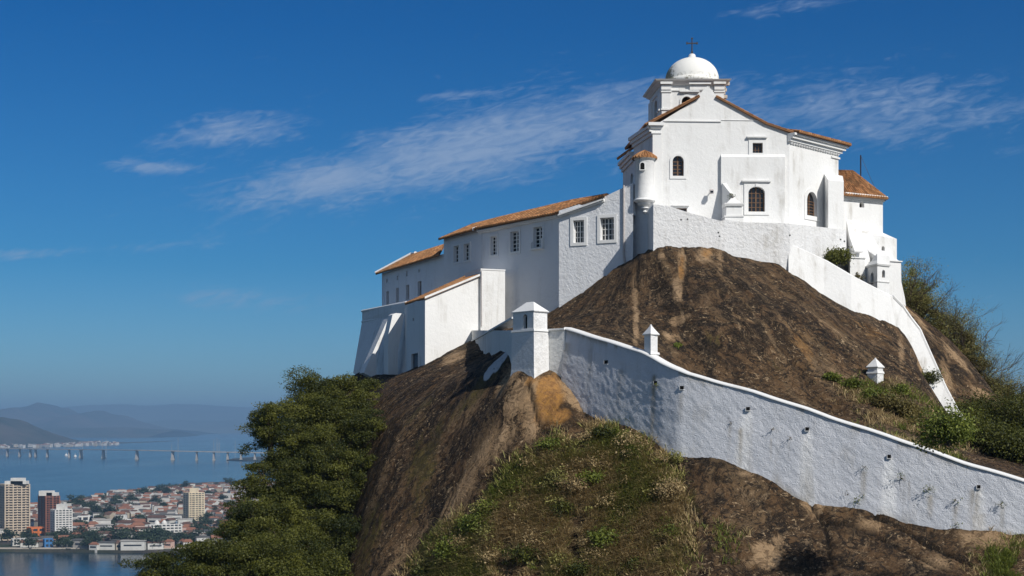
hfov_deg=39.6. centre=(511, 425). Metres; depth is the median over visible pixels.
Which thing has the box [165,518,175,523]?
house
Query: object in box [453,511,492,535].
shrub
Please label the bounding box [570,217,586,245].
window
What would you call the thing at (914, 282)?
bare tree
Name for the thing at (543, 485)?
shrub
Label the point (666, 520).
shrub
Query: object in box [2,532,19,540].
white building
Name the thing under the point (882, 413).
dry grass
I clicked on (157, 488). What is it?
town tree
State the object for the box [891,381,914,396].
shrub
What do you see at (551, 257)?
convent wing
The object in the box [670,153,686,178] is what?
window
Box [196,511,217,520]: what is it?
town tree
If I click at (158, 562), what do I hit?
broadleaf tree
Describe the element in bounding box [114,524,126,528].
house
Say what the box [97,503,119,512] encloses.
town tree
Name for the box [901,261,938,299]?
broadleaf tree
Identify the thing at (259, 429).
broadleaf tree
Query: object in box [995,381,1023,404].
broadleaf tree
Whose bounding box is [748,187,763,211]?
window
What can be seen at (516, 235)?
window
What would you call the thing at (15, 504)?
tower block
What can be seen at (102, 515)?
town tree
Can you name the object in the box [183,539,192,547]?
house
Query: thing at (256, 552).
broadleaf tree
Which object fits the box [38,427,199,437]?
lowland
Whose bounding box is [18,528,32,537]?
town tree
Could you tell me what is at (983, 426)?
shrub
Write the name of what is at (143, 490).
town tree
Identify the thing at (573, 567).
shrub
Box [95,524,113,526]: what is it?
house
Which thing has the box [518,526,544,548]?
shrub
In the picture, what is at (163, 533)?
town tree
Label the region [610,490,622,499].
shrub
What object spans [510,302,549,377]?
guard box
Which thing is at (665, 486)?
shrub
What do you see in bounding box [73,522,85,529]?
house
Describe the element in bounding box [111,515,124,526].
town tree
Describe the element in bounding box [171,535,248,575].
broadleaf tree
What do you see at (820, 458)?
rampart wall
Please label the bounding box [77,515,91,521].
warehouse
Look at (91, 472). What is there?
bay water
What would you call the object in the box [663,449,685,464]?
shrub
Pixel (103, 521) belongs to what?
house
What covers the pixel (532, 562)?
shrub
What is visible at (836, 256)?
shrub
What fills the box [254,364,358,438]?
broadleaf tree
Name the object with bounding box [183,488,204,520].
tower block
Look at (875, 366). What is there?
niche shrine
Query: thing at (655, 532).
shrub
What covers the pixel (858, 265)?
stair kiosk
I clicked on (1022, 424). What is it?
shrub
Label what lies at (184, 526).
house
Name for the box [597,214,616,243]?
window
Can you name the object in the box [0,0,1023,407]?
sky
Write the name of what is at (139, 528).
house
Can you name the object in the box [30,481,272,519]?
distant houses
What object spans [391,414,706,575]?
dry grass
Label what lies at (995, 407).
shrub
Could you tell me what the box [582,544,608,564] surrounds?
shrub
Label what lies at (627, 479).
shrub
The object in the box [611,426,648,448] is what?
shrub
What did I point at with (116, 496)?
town tree
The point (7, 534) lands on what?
town tree
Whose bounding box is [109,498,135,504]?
town tree
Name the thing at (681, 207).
window
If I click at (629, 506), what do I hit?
shrub
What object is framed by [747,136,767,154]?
window
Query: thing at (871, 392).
shrub
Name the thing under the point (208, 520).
town tree
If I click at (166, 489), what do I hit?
town tree
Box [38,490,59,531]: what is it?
tower block
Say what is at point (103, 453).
road bridge
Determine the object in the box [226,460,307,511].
broadleaf tree
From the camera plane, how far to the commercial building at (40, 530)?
1366.31 m
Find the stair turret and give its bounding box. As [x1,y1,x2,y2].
[865,254,890,293]
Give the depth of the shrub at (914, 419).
80.29 m
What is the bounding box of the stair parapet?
[788,245,960,417]
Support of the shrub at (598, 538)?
on the rock hill at (461, 418)
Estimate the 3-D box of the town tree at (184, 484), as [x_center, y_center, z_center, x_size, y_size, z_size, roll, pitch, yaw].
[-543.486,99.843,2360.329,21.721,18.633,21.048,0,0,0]
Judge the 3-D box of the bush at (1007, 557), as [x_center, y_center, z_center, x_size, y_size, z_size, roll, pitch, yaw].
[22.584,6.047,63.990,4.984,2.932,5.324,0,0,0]
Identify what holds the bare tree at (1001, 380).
on the rock hill at (461, 418)
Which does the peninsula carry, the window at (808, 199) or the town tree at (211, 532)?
the town tree at (211, 532)
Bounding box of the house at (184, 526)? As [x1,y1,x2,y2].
[182,524,190,531]
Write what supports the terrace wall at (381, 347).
on the rock hill at (461, 418)
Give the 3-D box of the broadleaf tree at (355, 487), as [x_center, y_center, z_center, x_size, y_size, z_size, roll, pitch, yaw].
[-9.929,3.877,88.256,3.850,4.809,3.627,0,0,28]
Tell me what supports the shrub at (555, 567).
on the rock hill at (461, 418)
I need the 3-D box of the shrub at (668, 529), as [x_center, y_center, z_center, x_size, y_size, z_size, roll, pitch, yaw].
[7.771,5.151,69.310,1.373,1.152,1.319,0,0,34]
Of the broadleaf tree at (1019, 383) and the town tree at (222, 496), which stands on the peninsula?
the town tree at (222, 496)
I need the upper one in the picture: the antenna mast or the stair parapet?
the antenna mast
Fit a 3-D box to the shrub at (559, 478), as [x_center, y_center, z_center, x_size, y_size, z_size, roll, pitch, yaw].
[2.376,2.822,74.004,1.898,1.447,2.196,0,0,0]
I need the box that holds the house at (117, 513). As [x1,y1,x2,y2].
[115,511,125,518]
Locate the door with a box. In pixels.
[411,352,418,368]
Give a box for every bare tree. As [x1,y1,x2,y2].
[899,256,946,316]
[903,266,968,330]
[908,286,999,356]
[925,286,1006,354]
[952,314,994,370]
[963,327,1023,394]
[976,354,1018,396]
[989,367,1023,401]
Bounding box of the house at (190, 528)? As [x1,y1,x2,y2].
[186,527,195,531]
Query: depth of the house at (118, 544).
1228.42 m
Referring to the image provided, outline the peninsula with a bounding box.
[0,482,227,553]
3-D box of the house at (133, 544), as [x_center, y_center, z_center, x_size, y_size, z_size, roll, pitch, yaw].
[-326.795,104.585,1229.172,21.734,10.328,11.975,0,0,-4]
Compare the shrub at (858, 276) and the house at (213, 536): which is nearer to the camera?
the shrub at (858, 276)
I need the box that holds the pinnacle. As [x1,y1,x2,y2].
[642,325,659,355]
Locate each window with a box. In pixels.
[453,244,459,264]
[463,241,470,262]
[489,233,498,257]
[509,228,520,254]
[532,224,543,249]
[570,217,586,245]
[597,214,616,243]
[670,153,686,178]
[671,205,689,212]
[679,90,699,103]
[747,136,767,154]
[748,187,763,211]
[804,188,819,220]
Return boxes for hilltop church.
[617,38,851,269]
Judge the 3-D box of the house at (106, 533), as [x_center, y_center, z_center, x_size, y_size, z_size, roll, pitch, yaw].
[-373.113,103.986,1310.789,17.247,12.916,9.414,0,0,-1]
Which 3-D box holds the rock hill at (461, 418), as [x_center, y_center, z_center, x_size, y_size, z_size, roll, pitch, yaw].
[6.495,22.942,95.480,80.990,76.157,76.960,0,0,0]
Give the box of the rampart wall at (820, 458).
[547,327,1023,534]
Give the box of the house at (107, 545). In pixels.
[97,541,115,549]
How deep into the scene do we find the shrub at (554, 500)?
73.18 m
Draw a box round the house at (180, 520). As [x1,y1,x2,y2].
[177,518,192,523]
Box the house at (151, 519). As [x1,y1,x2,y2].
[146,515,165,523]
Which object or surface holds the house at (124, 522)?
on the peninsula
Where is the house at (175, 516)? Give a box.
[168,514,181,519]
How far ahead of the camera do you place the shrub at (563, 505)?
72.67 m
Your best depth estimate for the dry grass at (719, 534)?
67.99 m
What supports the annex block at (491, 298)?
on the rock hill at (461, 418)
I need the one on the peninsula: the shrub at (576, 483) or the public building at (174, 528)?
the public building at (174, 528)
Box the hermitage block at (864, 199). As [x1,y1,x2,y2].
[838,170,905,305]
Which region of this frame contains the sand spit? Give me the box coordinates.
[10,441,165,447]
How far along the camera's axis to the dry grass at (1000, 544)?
64.78 m
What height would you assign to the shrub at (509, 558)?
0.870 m
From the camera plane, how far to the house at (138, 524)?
1403.02 m
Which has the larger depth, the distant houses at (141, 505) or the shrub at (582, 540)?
the distant houses at (141, 505)
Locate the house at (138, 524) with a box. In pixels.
[130,522,144,526]
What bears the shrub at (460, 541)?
on the rock hill at (461, 418)
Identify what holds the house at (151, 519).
on the peninsula
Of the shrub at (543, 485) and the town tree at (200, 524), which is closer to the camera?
the shrub at (543, 485)
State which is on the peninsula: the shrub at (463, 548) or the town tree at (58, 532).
the town tree at (58, 532)
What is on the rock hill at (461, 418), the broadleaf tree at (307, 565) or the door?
the broadleaf tree at (307, 565)
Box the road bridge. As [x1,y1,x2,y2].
[0,448,266,460]
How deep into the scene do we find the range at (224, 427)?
19366.70 m
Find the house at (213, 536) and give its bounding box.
[210,535,222,543]
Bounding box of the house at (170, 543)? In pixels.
[164,539,174,547]
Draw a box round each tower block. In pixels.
[0,478,29,531]
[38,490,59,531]
[50,504,72,532]
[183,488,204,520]
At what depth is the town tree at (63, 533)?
1276.36 m
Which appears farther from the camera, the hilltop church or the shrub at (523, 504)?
the hilltop church
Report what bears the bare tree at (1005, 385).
on the rock hill at (461, 418)
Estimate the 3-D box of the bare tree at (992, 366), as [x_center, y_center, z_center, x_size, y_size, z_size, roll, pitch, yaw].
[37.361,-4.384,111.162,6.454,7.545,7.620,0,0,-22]
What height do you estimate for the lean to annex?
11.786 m
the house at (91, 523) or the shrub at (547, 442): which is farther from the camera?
the house at (91, 523)
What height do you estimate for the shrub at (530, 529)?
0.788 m
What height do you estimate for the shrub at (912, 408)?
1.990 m
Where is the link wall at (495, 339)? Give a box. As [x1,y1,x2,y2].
[471,317,512,361]
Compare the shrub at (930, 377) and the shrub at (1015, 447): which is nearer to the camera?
the shrub at (1015, 447)
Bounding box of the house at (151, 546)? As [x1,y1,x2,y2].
[147,541,163,549]
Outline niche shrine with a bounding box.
[866,358,884,383]
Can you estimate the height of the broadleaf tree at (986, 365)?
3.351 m
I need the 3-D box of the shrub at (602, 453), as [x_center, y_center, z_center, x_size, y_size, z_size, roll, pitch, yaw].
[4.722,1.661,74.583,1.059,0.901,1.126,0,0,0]
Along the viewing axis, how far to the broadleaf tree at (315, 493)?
86.74 m
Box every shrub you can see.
[408,561,432,575]
[414,555,429,569]
[427,530,462,563]
[448,528,470,552]
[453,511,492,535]
[457,542,473,556]
[468,497,490,512]
[471,519,497,544]
[476,549,500,565]
[477,498,501,514]
[484,542,506,551]
[501,543,540,564]
[501,550,514,562]
[507,502,521,512]
[510,477,528,491]
[512,459,530,470]
[515,456,531,465]
[516,500,529,512]
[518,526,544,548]
[521,526,540,534]
[527,559,538,566]
[532,480,549,490]
[534,434,565,452]
[538,470,570,482]
[540,466,572,491]
[544,548,573,566]
[545,495,566,510]
[547,500,580,516]
[551,562,564,574]
[553,474,590,495]
[559,471,586,493]
[561,558,594,575]
[562,456,589,471]
[564,438,584,451]
[574,430,594,442]
[575,467,605,486]
[575,534,591,546]
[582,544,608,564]
[585,457,606,468]
[585,526,623,549]
[590,423,616,439]
[593,450,608,462]
[595,493,614,506]
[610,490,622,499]
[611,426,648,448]
[616,446,632,462]
[616,502,634,514]
[618,449,635,461]
[620,476,636,484]
[622,555,649,571]
[623,441,646,451]
[639,485,657,500]
[646,530,663,541]
[649,472,687,498]
[649,478,687,502]
[653,454,668,465]
[653,456,668,462]
[657,516,673,525]
[657,523,682,538]
[659,485,681,500]
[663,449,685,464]
[673,342,682,348]
[822,372,843,381]
[823,245,855,266]
[837,374,865,389]
[854,272,865,280]
[860,384,895,400]
[867,386,909,413]
[890,397,926,419]
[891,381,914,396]
[899,415,934,435]
[905,399,984,455]
[921,368,945,383]
[945,395,991,419]
[956,406,1010,448]
[961,386,1023,426]
[971,416,1023,456]
[982,423,1023,464]
[1002,407,1023,431]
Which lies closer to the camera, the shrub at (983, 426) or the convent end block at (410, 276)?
the shrub at (983, 426)
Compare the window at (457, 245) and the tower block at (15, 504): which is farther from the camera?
the tower block at (15, 504)
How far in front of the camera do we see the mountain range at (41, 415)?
14734.59 m
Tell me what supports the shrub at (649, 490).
on the rock hill at (461, 418)
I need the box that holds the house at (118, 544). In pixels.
[116,540,120,549]
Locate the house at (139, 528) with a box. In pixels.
[132,527,151,530]
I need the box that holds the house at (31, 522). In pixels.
[30,519,33,526]
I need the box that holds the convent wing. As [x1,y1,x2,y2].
[474,176,652,327]
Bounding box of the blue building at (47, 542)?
[43,538,52,546]
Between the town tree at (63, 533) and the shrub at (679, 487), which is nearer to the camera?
the shrub at (679, 487)
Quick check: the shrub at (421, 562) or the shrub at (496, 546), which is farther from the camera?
the shrub at (421, 562)
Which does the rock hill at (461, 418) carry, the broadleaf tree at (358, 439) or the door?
the broadleaf tree at (358, 439)
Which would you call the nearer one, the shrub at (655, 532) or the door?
the shrub at (655, 532)
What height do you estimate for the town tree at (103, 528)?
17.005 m
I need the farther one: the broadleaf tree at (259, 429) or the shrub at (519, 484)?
the broadleaf tree at (259, 429)
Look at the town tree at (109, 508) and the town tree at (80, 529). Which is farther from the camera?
the town tree at (109, 508)
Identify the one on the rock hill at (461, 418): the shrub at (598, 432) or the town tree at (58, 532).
the shrub at (598, 432)
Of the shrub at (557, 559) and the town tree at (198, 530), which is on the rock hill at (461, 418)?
the shrub at (557, 559)
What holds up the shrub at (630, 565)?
on the rock hill at (461, 418)
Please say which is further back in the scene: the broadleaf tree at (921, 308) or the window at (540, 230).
the broadleaf tree at (921, 308)
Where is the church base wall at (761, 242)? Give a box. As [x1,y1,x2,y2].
[648,204,845,270]
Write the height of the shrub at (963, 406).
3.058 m
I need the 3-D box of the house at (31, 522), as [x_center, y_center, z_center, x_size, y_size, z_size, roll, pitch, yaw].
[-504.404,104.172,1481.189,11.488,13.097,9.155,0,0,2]
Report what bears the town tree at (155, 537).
on the peninsula
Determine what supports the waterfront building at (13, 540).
on the peninsula
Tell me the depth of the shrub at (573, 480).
73.43 m
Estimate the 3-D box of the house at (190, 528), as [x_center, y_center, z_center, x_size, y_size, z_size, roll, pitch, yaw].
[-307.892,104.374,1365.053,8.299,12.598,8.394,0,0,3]
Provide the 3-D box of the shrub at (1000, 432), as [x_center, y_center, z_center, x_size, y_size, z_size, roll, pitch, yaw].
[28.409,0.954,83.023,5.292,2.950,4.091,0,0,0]
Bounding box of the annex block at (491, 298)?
[465,269,504,329]
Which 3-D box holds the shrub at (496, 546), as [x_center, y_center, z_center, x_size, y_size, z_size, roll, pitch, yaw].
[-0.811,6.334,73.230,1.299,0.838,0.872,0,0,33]
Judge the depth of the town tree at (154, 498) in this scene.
1867.85 m
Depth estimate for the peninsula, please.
1230.35 m
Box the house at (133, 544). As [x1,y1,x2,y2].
[120,540,146,549]
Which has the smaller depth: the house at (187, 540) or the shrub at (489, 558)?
the shrub at (489, 558)
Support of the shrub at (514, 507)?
on the rock hill at (461, 418)
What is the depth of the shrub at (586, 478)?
73.26 m
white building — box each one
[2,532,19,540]
[58,540,72,546]
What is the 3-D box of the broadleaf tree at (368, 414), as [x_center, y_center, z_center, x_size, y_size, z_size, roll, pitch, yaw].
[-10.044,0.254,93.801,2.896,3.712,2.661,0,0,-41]
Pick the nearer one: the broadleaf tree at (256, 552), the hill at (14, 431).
the broadleaf tree at (256, 552)
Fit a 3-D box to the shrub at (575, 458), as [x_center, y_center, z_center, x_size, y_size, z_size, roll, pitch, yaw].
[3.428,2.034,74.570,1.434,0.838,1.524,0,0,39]
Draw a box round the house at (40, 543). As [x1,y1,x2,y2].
[38,539,55,546]
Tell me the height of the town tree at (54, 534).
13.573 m
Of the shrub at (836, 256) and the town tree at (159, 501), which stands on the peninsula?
the town tree at (159, 501)
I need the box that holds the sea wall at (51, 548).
[0,547,181,548]
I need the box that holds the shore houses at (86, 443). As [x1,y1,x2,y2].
[0,440,118,447]
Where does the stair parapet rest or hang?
on the rock hill at (461, 418)
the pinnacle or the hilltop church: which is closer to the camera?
the pinnacle
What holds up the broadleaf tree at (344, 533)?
on the rock hill at (461, 418)
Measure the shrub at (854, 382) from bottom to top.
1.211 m
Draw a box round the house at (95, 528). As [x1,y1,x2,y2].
[87,527,111,530]
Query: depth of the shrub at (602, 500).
72.03 m
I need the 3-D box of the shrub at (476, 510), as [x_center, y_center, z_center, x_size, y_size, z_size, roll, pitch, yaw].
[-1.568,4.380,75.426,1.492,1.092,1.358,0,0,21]
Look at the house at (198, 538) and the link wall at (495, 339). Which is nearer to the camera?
the link wall at (495, 339)
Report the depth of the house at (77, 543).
1240.08 m
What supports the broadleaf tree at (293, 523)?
on the rock hill at (461, 418)
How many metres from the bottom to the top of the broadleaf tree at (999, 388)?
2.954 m
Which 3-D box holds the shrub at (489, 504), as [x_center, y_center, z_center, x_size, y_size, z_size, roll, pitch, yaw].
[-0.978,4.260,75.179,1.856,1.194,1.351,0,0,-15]
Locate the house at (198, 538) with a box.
[194,536,209,543]
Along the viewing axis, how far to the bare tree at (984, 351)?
111.40 m
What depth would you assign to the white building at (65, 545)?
1246.64 m
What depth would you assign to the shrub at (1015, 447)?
81.02 m
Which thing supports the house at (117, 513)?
on the peninsula
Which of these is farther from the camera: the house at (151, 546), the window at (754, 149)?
the house at (151, 546)
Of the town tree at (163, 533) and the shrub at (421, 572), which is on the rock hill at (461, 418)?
the shrub at (421, 572)
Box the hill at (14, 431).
[0,417,79,446]
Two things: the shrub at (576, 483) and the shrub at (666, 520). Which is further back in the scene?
the shrub at (576, 483)
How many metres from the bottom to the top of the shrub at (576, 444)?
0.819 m
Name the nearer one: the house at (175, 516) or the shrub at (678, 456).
the shrub at (678, 456)
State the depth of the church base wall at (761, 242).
97.19 m
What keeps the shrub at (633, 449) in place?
on the rock hill at (461, 418)
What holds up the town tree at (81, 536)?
on the peninsula
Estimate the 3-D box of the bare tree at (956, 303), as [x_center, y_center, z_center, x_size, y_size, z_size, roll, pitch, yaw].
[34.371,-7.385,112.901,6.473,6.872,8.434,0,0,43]
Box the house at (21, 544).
[19,540,38,546]
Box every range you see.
[0,402,216,433]
[0,404,277,421]
[146,420,253,433]
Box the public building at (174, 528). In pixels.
[148,520,181,532]
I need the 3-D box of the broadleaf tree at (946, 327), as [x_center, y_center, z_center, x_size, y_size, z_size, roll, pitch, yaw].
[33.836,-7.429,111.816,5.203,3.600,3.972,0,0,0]
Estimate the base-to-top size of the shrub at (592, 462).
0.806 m
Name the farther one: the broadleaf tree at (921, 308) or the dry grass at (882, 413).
the broadleaf tree at (921, 308)
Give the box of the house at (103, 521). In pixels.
[95,519,111,523]
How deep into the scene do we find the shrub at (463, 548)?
74.14 m
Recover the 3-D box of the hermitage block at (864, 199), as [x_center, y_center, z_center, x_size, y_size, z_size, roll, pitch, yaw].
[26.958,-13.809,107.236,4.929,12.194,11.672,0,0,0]
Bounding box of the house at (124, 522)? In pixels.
[113,520,134,524]
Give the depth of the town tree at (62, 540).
1241.55 m
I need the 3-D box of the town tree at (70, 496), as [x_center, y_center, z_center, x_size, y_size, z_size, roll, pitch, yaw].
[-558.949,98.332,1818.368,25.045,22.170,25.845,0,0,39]
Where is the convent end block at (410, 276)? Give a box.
[375,244,443,305]
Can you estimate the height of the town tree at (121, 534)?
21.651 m
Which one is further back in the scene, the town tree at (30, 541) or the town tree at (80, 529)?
the town tree at (80, 529)
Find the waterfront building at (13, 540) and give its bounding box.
[11,538,24,545]
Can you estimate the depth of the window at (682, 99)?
104.14 m
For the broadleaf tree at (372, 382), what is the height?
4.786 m
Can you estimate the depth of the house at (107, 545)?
1227.38 m
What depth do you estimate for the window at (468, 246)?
111.64 m
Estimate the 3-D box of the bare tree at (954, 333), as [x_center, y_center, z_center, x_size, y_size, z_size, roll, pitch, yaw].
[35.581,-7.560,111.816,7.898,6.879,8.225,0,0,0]
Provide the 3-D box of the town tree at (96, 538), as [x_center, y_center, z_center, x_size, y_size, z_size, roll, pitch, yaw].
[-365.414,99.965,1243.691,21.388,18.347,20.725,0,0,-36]
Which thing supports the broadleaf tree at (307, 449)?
on the rock hill at (461, 418)
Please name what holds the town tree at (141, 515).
on the peninsula
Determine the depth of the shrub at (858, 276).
100.67 m
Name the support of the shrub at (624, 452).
on the rock hill at (461, 418)
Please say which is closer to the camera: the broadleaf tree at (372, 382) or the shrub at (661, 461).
the shrub at (661, 461)
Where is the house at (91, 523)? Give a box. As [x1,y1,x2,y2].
[88,521,98,526]
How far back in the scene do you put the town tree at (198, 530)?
1263.19 m
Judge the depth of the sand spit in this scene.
8730.49 m
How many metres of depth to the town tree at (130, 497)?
1907.76 m
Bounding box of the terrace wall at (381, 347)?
[353,301,407,377]
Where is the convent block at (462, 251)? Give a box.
[438,217,495,284]
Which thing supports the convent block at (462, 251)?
on the rock hill at (461, 418)
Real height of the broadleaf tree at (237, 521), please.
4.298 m
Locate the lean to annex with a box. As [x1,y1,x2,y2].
[404,274,479,370]
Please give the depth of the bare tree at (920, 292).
110.98 m
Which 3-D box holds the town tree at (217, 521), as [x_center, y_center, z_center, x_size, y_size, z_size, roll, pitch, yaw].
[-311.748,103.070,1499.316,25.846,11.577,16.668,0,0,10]
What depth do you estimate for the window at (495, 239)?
108.82 m
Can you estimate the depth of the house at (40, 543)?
1257.71 m
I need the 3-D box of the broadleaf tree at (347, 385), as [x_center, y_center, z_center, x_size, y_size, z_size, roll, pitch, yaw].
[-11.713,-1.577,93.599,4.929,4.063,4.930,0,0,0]
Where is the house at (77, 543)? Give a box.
[72,538,86,547]
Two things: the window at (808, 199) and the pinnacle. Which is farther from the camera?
the window at (808, 199)
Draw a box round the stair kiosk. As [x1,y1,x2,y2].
[843,250,865,281]
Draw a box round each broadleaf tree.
[113,547,207,575]
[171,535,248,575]
[189,528,303,575]
[208,496,290,544]
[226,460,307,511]
[234,493,338,560]
[235,401,304,455]
[251,539,354,575]
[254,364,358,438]
[259,416,361,487]
[271,461,365,528]
[289,511,361,575]
[293,407,387,478]
[300,371,371,430]
[313,375,384,433]
[318,449,376,502]
[340,402,385,429]
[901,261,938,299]
[906,290,951,323]
[925,312,975,342]
[955,334,981,359]
[967,352,994,384]
[989,377,1017,398]
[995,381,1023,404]
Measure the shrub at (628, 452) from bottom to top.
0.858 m
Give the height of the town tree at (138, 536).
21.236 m
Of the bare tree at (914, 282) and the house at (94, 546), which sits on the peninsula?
the house at (94, 546)
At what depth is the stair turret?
100.76 m
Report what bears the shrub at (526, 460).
on the rock hill at (461, 418)
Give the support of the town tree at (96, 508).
on the peninsula
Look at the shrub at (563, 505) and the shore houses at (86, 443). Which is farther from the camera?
the shore houses at (86, 443)
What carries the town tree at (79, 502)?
on the peninsula
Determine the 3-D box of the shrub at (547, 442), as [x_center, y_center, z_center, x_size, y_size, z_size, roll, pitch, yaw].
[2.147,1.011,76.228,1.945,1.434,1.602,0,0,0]
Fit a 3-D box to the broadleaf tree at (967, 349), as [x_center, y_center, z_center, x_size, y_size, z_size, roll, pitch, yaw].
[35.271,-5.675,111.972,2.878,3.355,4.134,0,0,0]
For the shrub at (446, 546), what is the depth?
74.79 m
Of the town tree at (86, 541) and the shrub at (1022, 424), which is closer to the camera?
the shrub at (1022, 424)
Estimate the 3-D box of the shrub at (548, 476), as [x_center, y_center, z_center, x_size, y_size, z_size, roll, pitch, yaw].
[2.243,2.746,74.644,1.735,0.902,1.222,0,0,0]
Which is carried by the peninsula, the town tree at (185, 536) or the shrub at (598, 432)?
the town tree at (185, 536)
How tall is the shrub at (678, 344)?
0.355 m
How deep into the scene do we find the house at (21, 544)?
1253.92 m
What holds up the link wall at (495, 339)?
on the rock hill at (461, 418)
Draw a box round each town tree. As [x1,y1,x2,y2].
[0,527,18,541]
[12,536,38,547]
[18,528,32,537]
[21,532,40,537]
[46,531,60,539]
[52,527,69,538]
[52,536,71,547]
[60,529,71,534]
[64,537,95,548]
[66,494,82,502]
[68,533,78,539]
[72,498,85,506]
[72,533,87,538]
[73,525,96,536]
[84,530,102,541]
[87,501,104,511]
[91,525,118,533]
[93,512,106,518]
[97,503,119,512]
[105,525,130,539]
[108,494,124,500]
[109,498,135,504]
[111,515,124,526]
[124,492,139,500]
[127,527,151,539]
[130,513,144,518]
[135,486,157,493]
[139,525,165,544]
[147,495,162,502]
[150,485,162,492]
[156,499,169,505]
[156,528,171,538]
[158,484,171,492]
[168,532,197,540]
[172,531,187,542]
[179,480,191,486]
[188,527,204,541]
[190,518,209,528]
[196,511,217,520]
[204,517,213,523]
[206,526,220,535]
[209,518,227,524]
[217,493,228,499]
[227,477,237,486]
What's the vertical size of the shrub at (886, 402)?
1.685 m
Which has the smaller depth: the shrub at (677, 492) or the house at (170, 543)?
the shrub at (677, 492)
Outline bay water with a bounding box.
[0,434,295,575]
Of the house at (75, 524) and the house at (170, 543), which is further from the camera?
the house at (75, 524)
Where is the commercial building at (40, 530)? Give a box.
[26,526,45,536]
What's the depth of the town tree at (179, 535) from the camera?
1281.33 m
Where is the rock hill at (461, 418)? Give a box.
[286,246,1023,575]
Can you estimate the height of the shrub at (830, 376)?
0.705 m
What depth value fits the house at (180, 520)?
1485.88 m
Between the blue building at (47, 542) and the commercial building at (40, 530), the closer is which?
the blue building at (47, 542)
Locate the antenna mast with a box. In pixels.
[860,155,874,186]
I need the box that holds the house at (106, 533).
[97,531,115,535]
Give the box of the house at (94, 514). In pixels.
[92,512,100,517]
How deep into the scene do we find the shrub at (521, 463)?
75.93 m
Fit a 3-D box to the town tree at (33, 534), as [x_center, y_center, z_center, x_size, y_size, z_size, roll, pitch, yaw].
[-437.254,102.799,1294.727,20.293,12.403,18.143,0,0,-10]
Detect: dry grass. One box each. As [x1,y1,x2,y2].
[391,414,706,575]
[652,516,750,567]
[814,372,978,458]
[959,524,1023,575]
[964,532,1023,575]
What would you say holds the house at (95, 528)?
on the peninsula
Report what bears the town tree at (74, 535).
on the peninsula
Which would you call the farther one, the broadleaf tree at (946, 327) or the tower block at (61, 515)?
the tower block at (61, 515)
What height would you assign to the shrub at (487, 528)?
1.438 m
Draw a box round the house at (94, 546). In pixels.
[88,542,98,552]
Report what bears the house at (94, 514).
on the peninsula
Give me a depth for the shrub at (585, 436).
75.82 m
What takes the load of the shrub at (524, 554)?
on the rock hill at (461, 418)
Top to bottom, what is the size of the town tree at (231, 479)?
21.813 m
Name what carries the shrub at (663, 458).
on the rock hill at (461, 418)
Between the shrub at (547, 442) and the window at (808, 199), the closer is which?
the shrub at (547, 442)

